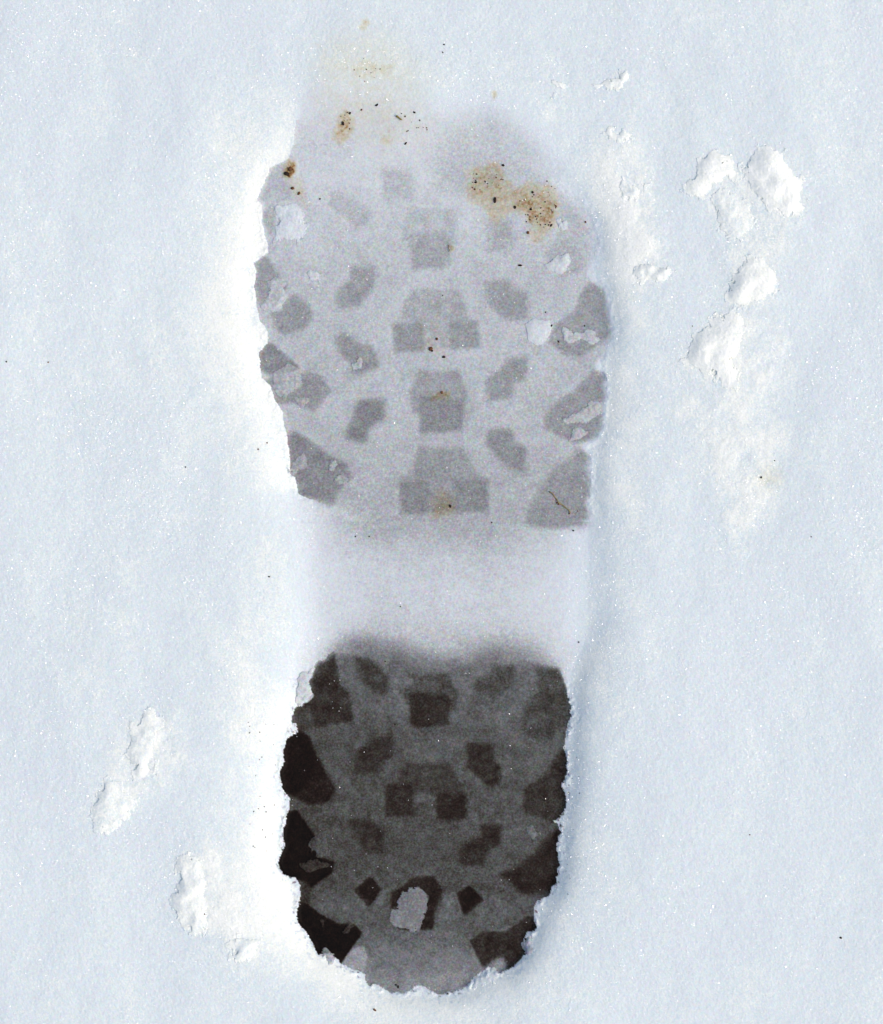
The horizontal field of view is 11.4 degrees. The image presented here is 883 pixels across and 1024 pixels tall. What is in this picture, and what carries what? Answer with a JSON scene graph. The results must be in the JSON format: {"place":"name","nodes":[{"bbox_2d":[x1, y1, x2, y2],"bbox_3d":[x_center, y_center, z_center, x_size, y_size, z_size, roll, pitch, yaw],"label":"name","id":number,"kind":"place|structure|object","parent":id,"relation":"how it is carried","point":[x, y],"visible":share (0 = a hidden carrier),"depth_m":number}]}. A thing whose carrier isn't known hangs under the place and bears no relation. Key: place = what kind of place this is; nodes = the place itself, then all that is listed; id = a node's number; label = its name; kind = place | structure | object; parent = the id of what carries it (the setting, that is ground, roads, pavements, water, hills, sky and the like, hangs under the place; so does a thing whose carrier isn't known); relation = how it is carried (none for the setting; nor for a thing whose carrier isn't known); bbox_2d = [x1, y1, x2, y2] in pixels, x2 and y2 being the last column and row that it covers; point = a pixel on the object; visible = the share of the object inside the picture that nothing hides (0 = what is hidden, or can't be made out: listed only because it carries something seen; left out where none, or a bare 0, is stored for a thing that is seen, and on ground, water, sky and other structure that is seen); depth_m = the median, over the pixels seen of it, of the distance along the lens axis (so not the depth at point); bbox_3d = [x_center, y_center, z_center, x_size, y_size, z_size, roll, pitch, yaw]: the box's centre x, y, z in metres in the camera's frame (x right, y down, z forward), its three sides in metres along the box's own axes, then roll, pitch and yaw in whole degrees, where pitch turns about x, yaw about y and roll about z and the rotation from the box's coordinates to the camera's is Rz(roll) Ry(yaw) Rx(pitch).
{"place":"outdoors","nodes":[
{"label":"outdoors","id":0,"kind":"place"},
{"bbox_2d":[0,0,882,1023],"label":"snow ground","id":1,"kind":"structure","parent":0,"point":[740,960],"depth_m":1.50},
{"bbox_2d":[90,775,141,836],"bbox_3d":[-0.113,0.100,1.500,0.016,0.002,0.019,45,90,0],"label":"snow clump","id":2,"kind":"object","parent":1,"relation":"on","point":[114,804],"visible":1,"depth_m":1.50},
{"bbox_2d":[123,706,165,780],"bbox_3d":[-0.101,0.078,1.500,0.013,0.002,0.027,8,90,0],"label":"snow clump","id":3,"kind":"object","parent":1,"relation":"on","point":[143,737],"visible":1,"depth_m":1.50},
{"bbox_2d":[168,851,208,937],"bbox_3d":[-0.086,0.130,1.500,0.014,0.002,0.030,0,90,0],"label":"snow clump","id":4,"kind":"object","parent":1,"relation":"on","point":[188,903],"visible":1,"depth_m":1.50},
{"bbox_2d":[224,933,259,962],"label":"snow clump","id":5,"kind":"object","parent":1,"relation":"on","point":[244,948],"visible":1,"depth_m":1.50},
{"bbox_2d":[359,20,369,30],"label":"mud stain","id":6,"kind":"object","parent":1,"relation":"on","point":[365,25],"visible":1,"depth_m":1.50},
{"bbox_2d":[351,59,394,79],"bbox_3d":[-0.023,-0.150,1.500,0.015,0.001,0.007,0,90,0],"label":"mud stain","id":7,"kind":"object","parent":1,"relation":"on","point":[371,71],"visible":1,"depth_m":1.50},
{"bbox_2d":[246,82,627,994],"bbox_3d":[-0.002,0.009,1.504,0.130,0.008,0.311,0,90,0],"label":"boot print","id":8,"kind":"object","parent":1,"relation":"on","point":[388,808],"visible":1,"depth_m":1.50},
{"bbox_2d":[260,277,286,311],"bbox_3d":[-0.057,-0.074,1.505,0.009,0.001,0.012,0,90,0],"label":"snow crumb","id":9,"kind":"object","parent":8,"relation":"on","point":[275,298],"visible":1,"depth_m":1.50},
{"bbox_2d":[272,364,302,399],"bbox_3d":[-0.052,-0.045,1.505,0.012,0.001,0.010,-31,90,0],"label":"snow crumb","id":10,"kind":"object","parent":8,"relation":"on","point":[287,379],"visible":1,"depth_m":1.50},
{"bbox_2d":[272,204,309,244],"bbox_3d":[-0.051,-0.098,1.504,0.013,0.002,0.014,0,90,0],"label":"snow crumb","id":11,"kind":"object","parent":8,"relation":"on","point":[291,225],"visible":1,"depth_m":1.50},
{"bbox_2d":[283,159,304,202],"bbox_3d":[-0.050,-0.113,1.503,0.007,0.001,0.015,0,90,0],"label":"mud stain","id":12,"kind":"object","parent":8,"relation":"on","point":[290,163],"visible":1,"depth_m":1.50},
{"bbox_2d":[287,452,307,476],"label":"snow crumb","id":13,"kind":"object","parent":8,"relation":"on","point":[299,462],"visible":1,"depth_m":1.50},
{"bbox_2d":[293,397,308,408],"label":"snow crumb","id":14,"kind":"object","parent":8,"relation":"on","point":[301,402],"visible":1,"depth_m":1.50},
{"bbox_2d":[293,668,314,707],"bbox_3d":[-0.047,0.060,1.506,0.008,0.003,0.014,0,90,0],"label":"snow crumb","id":15,"kind":"object","parent":8,"relation":"on","point":[305,693],"visible":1,"depth_m":1.51},
{"bbox_2d":[307,270,320,282],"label":"snow crumb","id":16,"kind":"object","parent":8,"relation":"on","point":[313,275],"visible":1,"depth_m":1.50},
{"bbox_2d":[299,859,330,873],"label":"snow crumb","id":17,"kind":"object","parent":8,"relation":"on","point":[309,866],"visible":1,"depth_m":1.51},
{"bbox_2d":[307,835,330,857],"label":"snow crumb","id":18,"kind":"object","parent":8,"relation":"on","point":[318,845],"visible":1,"depth_m":1.51},
{"bbox_2d":[319,919,325,927],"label":"snow crumb","id":19,"kind":"object","parent":8,"relation":"on","point":[322,922],"visible":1,"depth_m":1.51},
{"bbox_2d":[321,947,340,964],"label":"snow crumb","id":20,"kind":"object","parent":8,"relation":"on","point":[330,957],"visible":1,"depth_m":1.51},
{"bbox_2d":[328,460,339,470],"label":"snow crumb","id":21,"kind":"object","parent":8,"relation":"on","point":[333,464],"visible":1,"depth_m":1.50},
{"bbox_2d":[334,473,348,485],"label":"snow crumb","id":22,"kind":"object","parent":8,"relation":"on","point":[341,479],"visible":1,"depth_m":1.50},
{"bbox_2d":[333,108,355,144],"bbox_3d":[-0.033,-0.131,1.502,0.008,0.002,0.012,0,90,0],"label":"mud stain","id":23,"kind":"object","parent":8,"relation":"on","point":[342,134],"visible":1,"depth_m":1.50},
{"bbox_2d":[342,922,353,933],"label":"snow crumb","id":24,"kind":"object","parent":8,"relation":"on","point":[349,926],"visible":1,"depth_m":1.51},
{"bbox_2d":[351,357,362,370],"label":"snow crumb","id":25,"kind":"object","parent":8,"relation":"on","point":[357,365],"visible":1,"depth_m":1.50},
{"bbox_2d":[367,110,420,145],"bbox_3d":[-0.018,-0.129,1.501,0.019,0.001,0.010,19,90,0],"label":"mud stain","id":26,"kind":"object","parent":8,"relation":"on","point":[386,140],"visible":1,"depth_m":1.50},
{"bbox_2d":[389,883,428,934],"bbox_3d":[-0.010,0.135,1.508,0.012,0.001,0.017,21,90,0],"label":"snow crumb","id":27,"kind":"object","parent":8,"relation":"on","point":[410,911],"visible":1,"depth_m":1.51},
{"bbox_2d":[430,392,451,401],"bbox_3d":[0.000,-0.039,1.505,0.007,0.001,0.004,0,90,0],"label":"mud stain","id":28,"kind":"object","parent":8,"relation":"on","point":[437,396],"visible":1,"depth_m":1.50},
{"bbox_2d":[432,490,455,519],"bbox_3d":[0.001,-0.002,1.506,0.008,0.001,0.010,0,90,0],"label":"mud stain","id":29,"kind":"object","parent":8,"relation":"on","point":[443,501],"visible":1,"depth_m":1.51},
{"bbox_2d":[472,967,503,989],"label":"snow crumb","id":30,"kind":"object","parent":8,"relation":"on","point":[487,977],"visible":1,"depth_m":1.51},
{"bbox_2d":[492,91,497,98],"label":"mud stain","id":31,"kind":"object","parent":8,"relation":"on","point":[494,95],"visible":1,"depth_m":1.50},
{"bbox_2d":[467,162,559,243],"bbox_3d":[0.024,-0.106,1.504,0.034,0.002,0.020,27,90,0],"label":"mud stain","id":32,"kind":"object","parent":8,"relation":"on","point":[504,193],"visible":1,"depth_m":1.50},
{"bbox_2d":[521,937,534,955],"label":"snow crumb","id":33,"kind":"object","parent":8,"relation":"on","point":[527,946],"visible":1,"depth_m":1.51},
{"bbox_2d":[527,825,537,841],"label":"snow crumb","id":34,"kind":"object","parent":8,"relation":"on","point":[532,832],"visible":1,"depth_m":1.51},
{"bbox_2d":[525,318,552,345],"bbox_3d":[0.033,-0.061,1.505,0.009,0.001,0.009,0,90,0],"label":"snow crumb","id":35,"kind":"object","parent":8,"relation":"on","point":[538,332],"visible":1,"depth_m":1.50},
{"bbox_2d":[544,252,572,274],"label":"snow crumb","id":36,"kind":"object","parent":8,"relation":"on","point":[558,264],"visible":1,"depth_m":1.50},
{"bbox_2d":[549,491,570,513],"bbox_3d":[0.040,-0.003,1.505,0.007,0.001,0.008,0,90,0],"label":"rootlet","id":37,"kind":"object","parent":8,"relation":"on","point":[560,503],"visible":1,"depth_m":1.50},
{"bbox_2d":[556,219,567,230],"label":"snow crumb","id":38,"kind":"object","parent":8,"relation":"on","point":[563,224],"visible":1,"depth_m":1.50},
{"bbox_2d":[557,326,601,345],"bbox_3d":[0.047,-0.060,1.505,0.015,0.001,0.007,0,90,0],"label":"snow crumb","id":39,"kind":"object","parent":8,"relation":"on","point":[589,337],"visible":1,"depth_m":1.50},
{"bbox_2d":[569,426,590,440],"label":"snow crumb","id":40,"kind":"object","parent":8,"relation":"on","point":[578,433],"visible":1,"depth_m":1.50},
{"bbox_2d":[559,401,601,423],"bbox_3d":[0.047,-0.034,1.506,0.015,0.001,0.008,0,90,0],"label":"snow crumb","id":41,"kind":"object","parent":8,"relation":"on","point":[592,410],"visible":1,"depth_m":1.50},
{"bbox_2d":[550,80,568,99],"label":"snow clump","id":42,"kind":"object","parent":1,"relation":"on","point":[560,84],"visible":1,"depth_m":1.50},
{"bbox_2d":[592,69,629,91],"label":"snow clump","id":43,"kind":"object","parent":1,"relation":"on","point":[616,83],"visible":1,"depth_m":1.50},
{"bbox_2d":[601,126,634,143],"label":"snow clump","id":44,"kind":"object","parent":1,"relation":"on","point":[624,134],"visible":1,"depth_m":1.50},
{"bbox_2d":[619,176,650,201],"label":"snow clump","id":45,"kind":"object","parent":1,"relation":"on","point":[629,190],"visible":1,"depth_m":1.50},
{"bbox_2d":[633,263,676,285],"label":"snow clump","id":46,"kind":"object","parent":1,"relation":"on","point":[642,273],"visible":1,"depth_m":1.50},
{"bbox_2d":[680,149,742,199],"bbox_3d":[0.090,-0.114,1.499,0.022,0.002,0.014,-29,90,0],"label":"snow clump","id":47,"kind":"object","parent":1,"relation":"on","point":[711,167],"visible":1,"depth_m":1.50},
{"bbox_2d":[679,307,751,390],"bbox_3d":[0.096,-0.057,1.499,0.023,0.003,0.028,25,90,0],"label":"snow clump","id":48,"kind":"object","parent":1,"relation":"on","point":[715,346],"visible":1,"depth_m":1.50},
{"bbox_2d":[710,187,758,245],"bbox_3d":[0.099,-0.101,1.499,0.014,0.002,0.020,-13,90,0],"label":"snow clump","id":49,"kind":"object","parent":1,"relation":"on","point":[735,218],"visible":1,"depth_m":1.50},
{"bbox_2d":[723,254,779,309],"bbox_3d":[0.104,-0.079,1.499,0.020,0.003,0.017,-18,90,0],"label":"snow clump","id":50,"kind":"object","parent":1,"relation":"on","point":[754,279],"visible":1,"depth_m":1.50},
{"bbox_2d":[757,468,781,489],"bbox_3d":[0.111,-0.011,1.500,0.008,0.001,0.008,0,90,0],"label":"mud stain","id":51,"kind":"object","parent":1,"relation":"on","point":[768,477],"visible":1,"depth_m":1.50},
{"bbox_2d":[737,143,809,217],"bbox_3d":[0.114,-0.112,1.499,0.018,0.003,0.029,-36,90,0],"label":"snow clump","id":52,"kind":"object","parent":1,"relation":"on","point":[772,179],"visible":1,"depth_m":1.50}
]}

